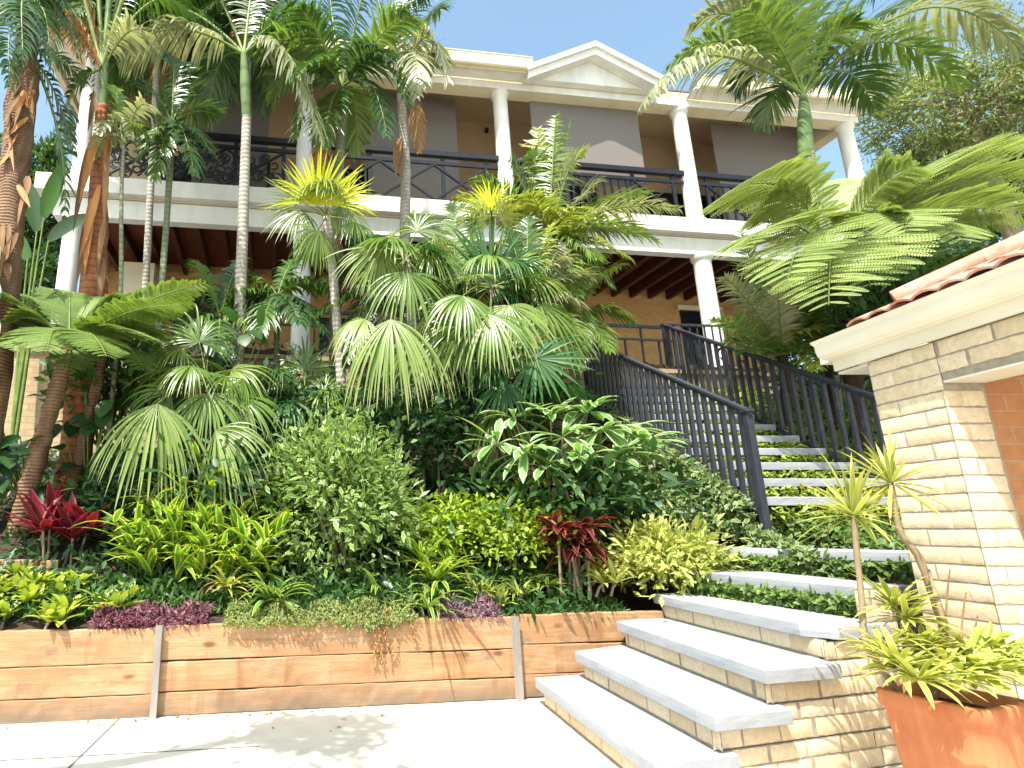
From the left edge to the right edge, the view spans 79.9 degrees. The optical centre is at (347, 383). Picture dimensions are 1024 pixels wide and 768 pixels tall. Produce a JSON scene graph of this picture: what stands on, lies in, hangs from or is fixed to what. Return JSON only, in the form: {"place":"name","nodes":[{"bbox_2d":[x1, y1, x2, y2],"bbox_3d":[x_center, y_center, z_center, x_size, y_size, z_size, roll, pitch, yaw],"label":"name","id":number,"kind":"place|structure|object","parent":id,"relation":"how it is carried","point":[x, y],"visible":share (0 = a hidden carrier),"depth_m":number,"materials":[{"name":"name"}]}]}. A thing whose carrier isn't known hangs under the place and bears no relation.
{"place":"outdoors","nodes":[
{"label":"outdoors","id":0,"kind":"place"},
{"bbox_2d":[0,342,896,677],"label":"garden soil","id":1,"kind":"structure","parent":0,"point":[630,600],"depth_m":5.97,"materials":[{"name":"soil"}]},
{"bbox_2d":[0,562,34,629],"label":"lime shrub","id":2,"kind":"object","parent":1,"relation":"on","point":[5,608],"visible":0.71,"depth_m":4.67,"materials":[{"name":"green plant"}]},
{"bbox_2d":[0,433,51,514],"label":"philodendron","id":3,"kind":"object","parent":1,"relation":"on","point":[9,459],"visible":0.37,"depth_m":6.09,"materials":[{"name":"green plant"}]},
{"bbox_2d":[0,559,60,569],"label":"sleeper edging","id":4,"kind":"object","parent":1,"relation":"on","point":[35,564],"visible":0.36,"depth_m":5.28,"materials":[{"name":"brown wood"}]},
{"bbox_2d":[0,126,71,275],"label":"tree","id":5,"kind":"object","parent":1,"relation":"on","point":[46,158],"visible":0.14,"depth_m":17.62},
{"bbox_2d":[18,241,58,327],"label":"tree","id":6,"kind":"object","parent":1,"relation":"on","point":[50,273],"visible":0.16,"depth_m":13.43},
{"bbox_2d":[0,0,89,451],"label":"palm tree","id":7,"kind":"object","parent":1,"relation":"on","point":[26,18],"visible":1,"depth_m":6.71,"materials":[{"name":"brown plant"}]},
{"bbox_2d":[10,160,85,450],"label":"banana plant","id":8,"kind":"object","parent":1,"relation":"on","point":[38,211],"visible":0.52,"depth_m":8.97,"materials":[{"name":"green plant"}]},
{"bbox_2d":[0,471,121,566],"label":"cordyline","id":9,"kind":"object","parent":1,"relation":"on","point":[44,518],"visible":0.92,"depth_m":5.43,"materials":[{"name":"plant"}]},
{"bbox_2d":[0,569,143,628],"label":"lime shrub","id":10,"kind":"object","parent":1,"relation":"on","point":[59,611],"visible":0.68,"depth_m":4.62,"materials":[{"name":"green plant"}]},
{"bbox_2d":[46,399,127,506],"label":"philodendron","id":11,"kind":"object","parent":1,"relation":"on","point":[103,415],"visible":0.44,"depth_m":6.37,"materials":[{"name":"green plant"}]},
{"bbox_2d":[0,277,208,539],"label":"tree fern","id":12,"kind":"object","parent":1,"relation":"on","point":[93,315],"visible":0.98,"depth_m":6.16,"materials":[{"name":"green plant"}]},
{"bbox_2d":[41,0,173,135],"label":"palm tree","id":13,"kind":"object","parent":1,"relation":"on","point":[76,4],"visible":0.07,"depth_m":10.47,"materials":[{"name":"green plant"}]},
{"bbox_2d":[25,318,203,497],"bbox_3d":[-2.760,0.197,7.274,2.186,2.514,2.188,7,-16,-27],"label":"shrub","id":14,"kind":"object","parent":1,"relation":"on","point":[144,346],"visible":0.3,"depth_m":6.97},
{"bbox_2d":[37,0,195,506],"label":"palm tree","id":15,"kind":"object","parent":1,"relation":"on","point":[92,270],"visible":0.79,"depth_m":7.71,"materials":[{"name":"orange plant"}]},
{"bbox_2d":[73,353,160,508],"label":"philodendron","id":16,"kind":"object","parent":1,"relation":"on","point":[131,400],"visible":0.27,"depth_m":6.83,"materials":[{"name":"green plant"}]},
{"bbox_2d":[41,297,195,522],"bbox_3d":[-2.742,0.360,6.584,1.795,2.924,1.413,0,-14,0],"label":"tree fern","id":17,"kind":"object","parent":1,"relation":"on","point":[92,403],"visible":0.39,"depth_m":6.45,"materials":[{"name":"green plant"}]},
{"bbox_2d":[44,442,193,537],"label":"shrub","id":18,"kind":"object","parent":1,"relation":"on","point":[93,489],"visible":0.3,"depth_m":5.88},
{"bbox_2d":[86,83,160,497],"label":"young palm","id":19,"kind":"object","parent":1,"relation":"on","point":[131,129],"visible":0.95,"depth_m":7.53,"materials":[{"name":"green plant"}]},
{"bbox_2d":[86,598,214,634],"bbox_3d":[-1.499,1.796,4.560,0.944,0.277,0.333,2,-14,-9],"label":"pink cover","id":20,"kind":"object","parent":1,"relation":"on","point":[168,619],"visible":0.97,"depth_m":4.52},
{"bbox_2d":[63,0,239,345],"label":"palm tree","id":21,"kind":"object","parent":1,"relation":"on","point":[114,76],"visible":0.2,"depth_m":10.43,"materials":[{"name":"green plant"}]},
{"bbox_2d":[115,46,226,466],"bbox_3d":[-2.537,-1.583,8.013,1.846,6.867,1.345,-13,-19,42],"label":"palm tree","id":22,"kind":"object","parent":1,"relation":"on","point":[174,126],"visible":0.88,"depth_m":8.10,"materials":[{"name":"green plant"}]},
{"bbox_2d":[110,21,263,340],"bbox_3d":[-3.173,-3.776,10.692,2.849,7.386,2.464,-6,-15,21],"label":"palm tree","id":23,"kind":"object","parent":1,"relation":"on","point":[234,93],"visible":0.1,"depth_m":11.41,"materials":[{"name":"green plant"}]},
{"bbox_2d":[88,303,289,530],"bbox_3d":[-1.583,0.395,6.359,1.988,3.106,1.843,0,-14,0],"label":"fan palm","id":24,"kind":"object","parent":1,"relation":"on","point":[186,371],"visible":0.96,"depth_m":5.84,"materials":[{"name":"green plant"}]},
{"bbox_2d":[70,438,310,590],"bbox_3d":[-1.360,1.220,5.688,2.246,1.528,1.815,0,-14,0],"label":"ginger clump","id":25,"kind":"object","parent":1,"relation":"on","point":[221,542],"visible":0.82,"depth_m":5.23,"materials":[{"name":"green plant"}]},
{"bbox_2d":[143,305,264,462],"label":"philodendron","id":26,"kind":"object","parent":1,"relation":"on","point":[243,340],"visible":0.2,"depth_m":7.29,"materials":[{"name":"green plant"}]},
{"bbox_2d":[141,257,285,390],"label":"palm tree","id":27,"kind":"object","parent":1,"relation":"on","point":[218,303],"visible":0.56,"depth_m":8.30,"materials":[{"name":"green plant"}]},
{"bbox_2d":[104,397,330,524],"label":"shrub","id":28,"kind":"object","parent":1,"relation":"on","point":[215,466],"visible":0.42,"depth_m":5.66,"materials":[{"name":"plant"}]},
{"bbox_2d":[117,0,328,443],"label":"palm tree","id":29,"kind":"object","parent":1,"relation":"on","point":[218,90],"visible":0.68,"depth_m":9.04,"materials":[{"name":"green plant"}]},
{"bbox_2d":[194,565,254,608],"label":"strap plant","id":30,"kind":"object","parent":1,"relation":"on","point":[226,583],"visible":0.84,"depth_m":4.85,"materials":[{"name":"green plant"}]},
{"bbox_2d":[131,346,362,485],"bbox_3d":[-1.323,0.573,7.336,2.755,1.996,2.412,7,-16,-27],"label":"shrub","id":31,"kind":"object","parent":1,"relation":"on","point":[303,388],"visible":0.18,"depth_m":6.98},
{"bbox_2d":[187,0,306,120],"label":"palm tree","id":32,"kind":"object","parent":1,"relation":"on","point":[260,91],"visible":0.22,"depth_m":11.51,"materials":[{"name":"green plant"}]},
{"bbox_2d":[191,250,330,387],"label":"palm tree","id":33,"kind":"object","parent":1,"relation":"on","point":[277,301],"visible":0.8,"depth_m":8.08,"materials":[{"name":"green plant"}]},
{"bbox_2d":[233,575,315,615],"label":"strap plant","id":34,"kind":"object","parent":1,"relation":"on","point":[263,589],"visible":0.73,"depth_m":4.82,"materials":[{"name":"green plant"}]},
{"bbox_2d":[0,562,583,623],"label":"border cover","id":35,"kind":"object","parent":1,"relation":"on","point":[223,597],"visible":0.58,"depth_m":4.96,"materials":[{"name":"plant"}]},
{"bbox_2d":[490,565,575,600],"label":"strap plant","id":36,"kind":"object","parent":35,"relation":"on","point":[546,582],"visible":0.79,"depth_m":5.25,"materials":[{"name":"green plant"}]},
{"bbox_2d":[524,510,623,599],"bbox_3d":[2.084,1.557,5.343,0.996,0.790,0.820,0,-14,0],"label":"cordyline","id":37,"kind":"object","parent":35,"relation":"on","point":[579,543],"visible":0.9,"depth_m":5.25,"materials":[{"name":"plant"}]},
{"bbox_2d":[235,334,362,509],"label":"fan palm","id":38,"kind":"object","parent":1,"relation":"on","point":[337,394],"visible":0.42,"depth_m":7.01,"materials":[{"name":"green plant"}]},
{"bbox_2d":[254,141,381,503],"bbox_3d":[-0.280,-0.676,7.755,1.720,5.146,1.508,11,-18,-38],"label":"fan palm","id":39,"kind":"object","parent":1,"relation":"on","point":[318,190],"visible":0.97,"depth_m":7.88,"materials":[{"name":"green plant"}]},
{"bbox_2d":[220,595,417,630],"bbox_3d":[-0.203,1.848,4.753,1.615,0.236,0.381,2,-14,-9],"label":"sedum cover","id":40,"kind":"object","parent":1,"relation":"on","point":[308,614],"visible":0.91,"depth_m":4.67,"materials":[{"name":"plant"}]},
{"bbox_2d":[252,0,430,468],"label":"palm tree","id":41,"kind":"object","parent":1,"relation":"on","point":[366,52],"visible":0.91,"depth_m":9.05,"materials":[{"name":"green plant"}]},
{"bbox_2d":[248,387,445,594],"bbox_3d":[-0.019,1.210,5.798,1.905,2.273,2.199,0,-14,0],"label":"shrub","id":42,"kind":"object","parent":1,"relation":"on","point":[344,458],"visible":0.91,"depth_m":5.50,"materials":[{"name":"plant"}]},
{"bbox_2d":[300,227,425,436],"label":"palm tree","id":43,"kind":"object","parent":1,"relation":"on","point":[372,320],"visible":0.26,"depth_m":8.06,"materials":[{"name":"green plant"}]},
{"bbox_2d":[0,335,735,625],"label":"slope cover","id":44,"kind":"object","parent":1,"relation":"on","point":[83,566],"visible":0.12,"depth_m":5.43,"materials":[{"name":"plant"}]},
{"bbox_2d":[562,554,643,596],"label":"shrub","id":45,"kind":"object","parent":44,"relation":"on","point":[600,575],"visible":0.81,"depth_m":5.18,"materials":[{"name":"plant"}]},
{"bbox_2d":[292,350,479,512],"bbox_3d":[0.465,0.684,7.012,2.342,2.075,2.390,8,-16,-29],"label":"shrub","id":46,"kind":"object","parent":1,"relation":"on","point":[394,412],"visible":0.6,"depth_m":6.68,"materials":[{"name":"plant"}]},
{"bbox_2d":[4,346,779,469],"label":"terrace wall","id":47,"kind":"structure","parent":1,"relation":"on","point":[31,413],"depth_m":9.25,"materials":[{"name":"beige brick"}]},
{"bbox_2d":[325,209,475,527],"bbox_3d":[0.653,-0.327,7.133,1.793,4.629,2.067,-7,-16,27],"label":"fan palm","id":48,"kind":"object","parent":1,"relation":"on","point":[402,275],"visible":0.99,"depth_m":6.96,"materials":[{"name":"green plant"}]},
{"bbox_2d":[368,0,455,482],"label":"palm tree","id":49,"kind":"object","parent":1,"relation":"on","point":[421,60],"visible":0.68,"depth_m":9.71,"materials":[{"name":"green plant"}]},
{"bbox_2d":[347,558,490,625],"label":"strap plant","id":50,"kind":"object","parent":1,"relation":"on","point":[425,597],"visible":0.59,"depth_m":4.94,"materials":[{"name":"green plant"}]},
{"bbox_2d":[375,486,483,573],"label":"shrub","id":51,"kind":"object","parent":1,"relation":"on","point":[440,525],"visible":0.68,"depth_m":5.74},
{"bbox_2d":[382,532,480,600],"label":"strap plant","id":52,"kind":"object","parent":1,"relation":"on","point":[422,556],"visible":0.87,"depth_m":5.32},
{"bbox_2d":[387,423,492,522],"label":"leaved shrub","id":53,"kind":"object","parent":1,"relation":"on","point":[434,472],"visible":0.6,"depth_m":6.63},
{"bbox_2d":[393,201,510,496],"bbox_3d":[1.520,-0.618,8.060,1.868,4.967,1.505,0,-14,0],"label":"palm tree","id":54,"kind":"object","parent":1,"relation":"on","point":[450,208],"visible":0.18,"depth_m":8.83,"materials":[{"name":"green plant"}]},
{"bbox_2d":[34,19,882,368],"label":"house","id":55,"kind":"structure","parent":1,"relation":"on","point":[484,111],"depth_m":13.32,"materials":[{"name":"paint"}]},
{"bbox_2d":[171,284,225,346],"bbox_3d":[-3.530,-1.336,13.705,1.270,2.048,0.100,2,-14,-7],"label":"window","id":56,"kind":"structure","parent":55,"relation":"in","point":[207,297],"depth_m":13.86,"materials":[{"name":"black glass"}]},
{"bbox_2d":[157,156,269,187],"bbox_3d":[-3.419,-4.499,14.519,2.920,2.460,0.060,2,-14,-7],"label":"sliding door","id":57,"kind":"structure","parent":55,"relation":"in","point":[186,177],"depth_m":14.62,"materials":[{"name":"black glass"}]},
{"bbox_2d":[314,166,367,194],"bbox_3d":[0.698,-4.375,15.024,3.220,2.460,0.060,2,-14,-7],"label":"sliding door","id":58,"kind":"structure","parent":55,"relation":"in","point":[349,170],"depth_m":15.19,"materials":[{"name":"black glass"}]},
{"bbox_2d":[319,318,395,352],"bbox_3d":[0.272,-0.559,14.040,1.900,2.100,0.040,2,-14,-7],"label":"door","id":59,"kind":"structure","parent":55,"relation":"in","point":[324,338],"depth_m":14.06,"materials":[{"name":"black glass"}]},
{"bbox_2d":[484,180,596,208],"bbox_3d":[5.262,-4.237,15.584,3.220,2.460,0.060,2,-14,-7],"label":"sliding door","id":60,"kind":"structure","parent":55,"relation":"in","point":[577,188],"depth_m":15.92,"materials":[{"name":"black glass"}]},
{"bbox_2d":[636,191,723,219],"bbox_3d":[9.280,-4.115,16.077,2.520,2.460,0.060,2,-14,-7],"label":"sliding door","id":61,"kind":"structure","parent":55,"relation":"in","point":[667,196],"depth_m":16.28,"materials":[{"name":"black glass"}]},
{"bbox_2d":[675,305,722,364],"bbox_3d":[9.363,-0.666,15.218,1.300,2.871,0.100,2,-14,-7],"label":"door","id":62,"kind":"structure","parent":55,"relation":"in","point":[689,314],"depth_m":15.44,"materials":[{"name":"black glass"}]},
{"bbox_2d":[429,591,503,624],"bbox_3d":[0.997,1.890,4.972,0.692,0.263,0.350,2,-14,-9],"label":"mauve cover","id":63,"kind":"object","parent":1,"relation":"on","point":[485,610],"visible":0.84,"depth_m":4.90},
{"bbox_2d":[380,208,599,496],"bbox_3d":[1.788,-0.323,7.394,2.906,4.580,2.230,0,-14,0],"label":"fan palm","id":64,"kind":"object","parent":1,"relation":"on","point":[486,332],"visible":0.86,"depth_m":7.03,"materials":[{"name":"green plant"}]},
{"bbox_2d":[456,178,525,484],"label":"fan palm","id":65,"kind":"object","parent":1,"relation":"on","point":[485,201],"visible":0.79,"depth_m":8.84,"materials":[{"name":"yellow plant"}]},
{"bbox_2d":[380,337,603,504],"bbox_3d":[1.779,0.543,7.743,3.119,2.344,3.187,0,-14,0],"label":"shrub","id":66,"kind":"object","parent":1,"relation":"on","point":[469,414],"visible":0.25,"depth_m":7.14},
{"bbox_2d":[458,569,538,615],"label":"shrub","id":67,"kind":"object","parent":1,"relation":"on","point":[502,593],"visible":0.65,"depth_m":5.12,"materials":[{"name":"plant"}]},
{"bbox_2d":[452,475,597,574],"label":"shrub","id":68,"kind":"object","parent":1,"relation":"on","point":[506,537],"visible":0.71,"depth_m":5.51,"materials":[{"name":"plant"}]},
{"bbox_2d":[454,331,607,516],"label":"fan palm","id":69,"kind":"object","parent":1,"relation":"on","point":[512,397],"visible":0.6,"depth_m":6.68,"materials":[{"name":"green plant"}]},
{"bbox_2d":[460,212,604,446],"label":"palm tree","id":70,"kind":"object","parent":1,"relation":"on","point":[566,260],"visible":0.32,"depth_m":8.22,"materials":[{"name":"green plant"}]},
{"bbox_2d":[517,111,589,443],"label":"palm tree","id":71,"kind":"object","parent":1,"relation":"on","point":[531,157],"visible":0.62,"depth_m":10.07,"materials":[{"name":"green plant"}]},
{"bbox_2d":[448,114,684,466],"bbox_3d":[3.437,-1.435,9.048,3.566,6.659,1.903,0,-14,0],"label":"palm tree","id":72,"kind":"object","parent":1,"relation":"on","point":[537,204],"visible":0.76,"depth_m":9.15,"materials":[{"name":"green plant"}]},
{"bbox_2d":[456,395,687,520],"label":"leaved shrub","id":73,"kind":"object","parent":1,"relation":"on","point":[572,421],"visible":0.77,"depth_m":5.96,"materials":[{"name":"green plant"}]},
{"bbox_2d":[432,434,714,542],"bbox_3d":[2.380,1.175,6.376,3.011,1.337,3.370,0,-14,0],"label":"shrub","id":74,"kind":"object","parent":1,"relation":"on","point":[617,494],"visible":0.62,"depth_m":5.73,"materials":[{"name":"plant"}]},
{"bbox_2d":[538,248,637,439],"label":"palm tree","id":75,"kind":"object","parent":1,"relation":"on","point":[609,311],"visible":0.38,"depth_m":8.50,"materials":[{"name":"green plant"}]},
{"bbox_2d":[564,446,732,559],"bbox_3d":[3.182,1.312,7.208,1.711,1.572,2.718,0,-14,0],"label":"ivy cover","id":76,"kind":"object","parent":1,"relation":"on","point":[676,499],"visible":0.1,"depth_m":6.43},
{"bbox_2d":[599,500,710,545],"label":"shrub","id":77,"kind":"object","parent":1,"relation":"on","point":[678,514],"visible":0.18,"depth_m":6.12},
{"bbox_2d":[594,500,756,606],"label":"shrub","id":78,"kind":"object","parent":1,"relation":"on","point":[661,552],"visible":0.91,"depth_m":5.30,"materials":[{"name":"plant"}]},
{"bbox_2d":[667,323,745,365],"bbox_3d":[6.570,-0.659,10.667,1.672,0.910,0.060,2,-14,-7],"label":"landing railing","id":79,"kind":"object","parent":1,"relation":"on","point":[691,325],"visible":0.27,"depth_m":10.72,"materials":[{"name":"metal"}]},
{"bbox_2d":[704,229,829,435],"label":"palm tree","id":80,"kind":"object","parent":1,"relation":"on","point":[773,315],"visible":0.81,"depth_m":7.98,"materials":[{"name":"green plant"}]},
{"bbox_2d":[706,385,896,495],"bbox_3d":[7.119,0.699,7.823,2.920,2.294,3.600,0,-14,0],"label":"vine cover","id":81,"kind":"object","parent":1,"relation":"on","point":[839,440],"visible":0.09,"depth_m":8.13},
{"bbox_2d":[720,248,893,422],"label":"shrub","id":82,"kind":"object","parent":1,"relation":"on","point":[773,356],"visible":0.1,"depth_m":8.95,"materials":[{"name":"green plant"}]},
{"bbox_2d":[757,266,870,429],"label":"palm tree","id":83,"kind":"object","parent":1,"relation":"on","point":[811,328],"visible":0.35,"depth_m":8.13,"materials":[{"name":"green plant"}]},
{"bbox_2d":[637,0,1023,429],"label":"palm tree","id":84,"kind":"object","parent":1,"relation":"on","point":[775,38],"visible":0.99,"depth_m":9.79,"materials":[{"name":"green plant"}]},
{"bbox_2d":[695,130,1023,460],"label":"tree fern","id":85,"kind":"object","parent":1,"relation":"on","point":[800,212],"visible":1,"depth_m":7.51,"materials":[{"name":"green plant"}]},
{"bbox_2d":[816,242,938,397],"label":"shrub","id":86,"kind":"object","parent":1,"relation":"on","point":[881,297],"visible":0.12,"depth_m":7.32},
{"bbox_2d":[798,210,1002,351],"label":"tree","id":87,"kind":"object","parent":1,"relation":"on","point":[977,248],"visible":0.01,"depth_m":13.01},
{"bbox_2d":[851,209,989,286],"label":"palm tree","id":88,"kind":"object","parent":1,"relation":"on","point":[941,257],"visible":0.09,"depth_m":10.12,"materials":[{"name":"green plant"}]},
{"bbox_2d":[823,0,1023,239],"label":"tree","id":89,"kind":"object","parent":1,"relation":"on","point":[973,130],"visible":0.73,"depth_m":17.00,"materials":[{"name":"green plant"}]},
{"bbox_2d":[875,135,1023,247],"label":"tree","id":90,"kind":"object","parent":1,"relation":"on","point":[988,212],"visible":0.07,"depth_m":18.36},
{"bbox_2d":[0,650,902,767],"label":"concrete paving","id":91,"kind":"structure","parent":0,"point":[531,732],"depth_m":3.83,"materials":[{"name":"concrete"}]},
{"bbox_2d":[6,700,543,746],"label":"leaf litter","id":92,"kind":"object","parent":91,"relation":"on","point":[135,720],"visible":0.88,"depth_m":4.29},
{"bbox_2d":[0,610,663,724],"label":"sleeper retaining wall","id":93,"kind":"structure","parent":91,"relation":"on","point":[54,675],"depth_m":4.51,"materials":[{"name":"brown wood"}]},
{"bbox_2d":[328,594,428,665],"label":"trailing vine","id":94,"kind":"object","parent":93,"relation":"hanging from","point":[368,628],"visible":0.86,"depth_m":4.69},
{"bbox_2d":[493,592,630,621],"bbox_3d":[1.841,1.950,5.132,1.321,0.240,0.389,2,-14,-9],"label":"grass cover","id":95,"kind":"object","parent":93,"relation":"on","point":[602,601],"depth_m":5.10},
{"bbox_2d":[535,382,928,767],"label":"garden stair","id":96,"kind":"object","parent":91,"relation":"on","point":[689,680],"visible":0.55,"depth_m":3.64,"materials":[{"name":"concrete"}]},
{"bbox_2d":[582,338,771,530],"bbox_3d":[4.050,0.462,7.820,0.090,3.542,3.882,0,-14,0],"label":"stair railing","id":97,"kind":"object","parent":96,"relation":"on","point":[756,484],"visible":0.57,"depth_m":6.92,"materials":[{"name":"metal"}]},
{"bbox_2d":[575,385,829,576],"bbox_3d":[3.913,0.840,7.351,0.343,2.788,4.629,0,-14,0],"label":"ivy curtain","id":98,"kind":"object","parent":96,"relation":"hanging from","point":[731,501],"visible":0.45,"depth_m":6.00,"materials":[{"name":"plant"}]},
{"bbox_2d":[611,386,900,524],"bbox_3d":[4.908,0.639,7.912,1.718,2.572,4.280,0,-14,0],"label":"riser cover","id":99,"kind":"object","parent":96,"relation":"on","point":[806,474],"visible":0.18,"depth_m":6.46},
{"bbox_2d":[660,323,893,485],"bbox_3d":[5.740,0.194,7.799,0.090,3.852,4.952,0,-14,0],"label":"stair railing","id":100,"kind":"object","parent":96,"relation":"attached to","point":[823,381],"visible":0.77,"depth_m":7.71,"materials":[{"name":"metal"}]},
{"bbox_2d":[678,506,916,618],"bbox_3d":[4.223,1.479,5.216,2.940,0.971,1.883,7,-15,-25],"label":"bank cover","id":101,"kind":"object","parent":96,"relation":"on","point":[826,603],"visible":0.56,"depth_m":4.90,"materials":[{"name":"plant"}]},
{"bbox_2d":[810,231,1023,698],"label":"gatehouse","id":102,"kind":"object","parent":91,"relation":"on","point":[951,394],"visible":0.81,"depth_m":3.29,"materials":[{"name":"brick"}]},
{"bbox_2d":[876,681,1023,767],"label":"terracotta planter","id":103,"kind":"object","parent":91,"relation":"on","point":[951,732],"visible":0.84,"depth_m":2.55,"materials":[{"name":"ceramic"}]},
{"bbox_2d":[784,426,977,699],"bbox_3d":[2.703,0.876,3.008,0.870,1.365,0.621,0,-14,0],"label":"dracaena","id":104,"kind":"object","parent":103,"relation":"on","point":[857,503],"visible":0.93,"depth_m":3.01,"materials":[{"name":"plant"}]},
{"bbox_2d":[833,565,987,709],"bbox_3d":[2.586,1.136,2.728,0.879,0.545,0.571,10,-17,-35],"label":"bromeliad","id":105,"kind":"object","parent":103,"relation":"in","point":[904,661],"visible":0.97,"depth_m":2.67,"materials":[{"name":"plant"}]},
{"bbox_2d":[906,625,1023,698],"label":"bromeliad","id":106,"kind":"object","parent":103,"relation":"in","point":[985,660],"visible":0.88,"depth_m":2.57,"materials":[{"name":"plant"}]},
{"bbox_2d":[966,622,1016,667],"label":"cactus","id":107,"kind":"object","parent":103,"relation":"in","point":[987,630],"visible":0.19,"depth_m":2.74,"materials":[{"name":"plant"}]},
{"bbox_2d":[0,0,1023,368],"label":"sky","id":108,"kind":"structure","parent":0,"point":[648,32],"materials":[{"name":"blue"}]}
]}

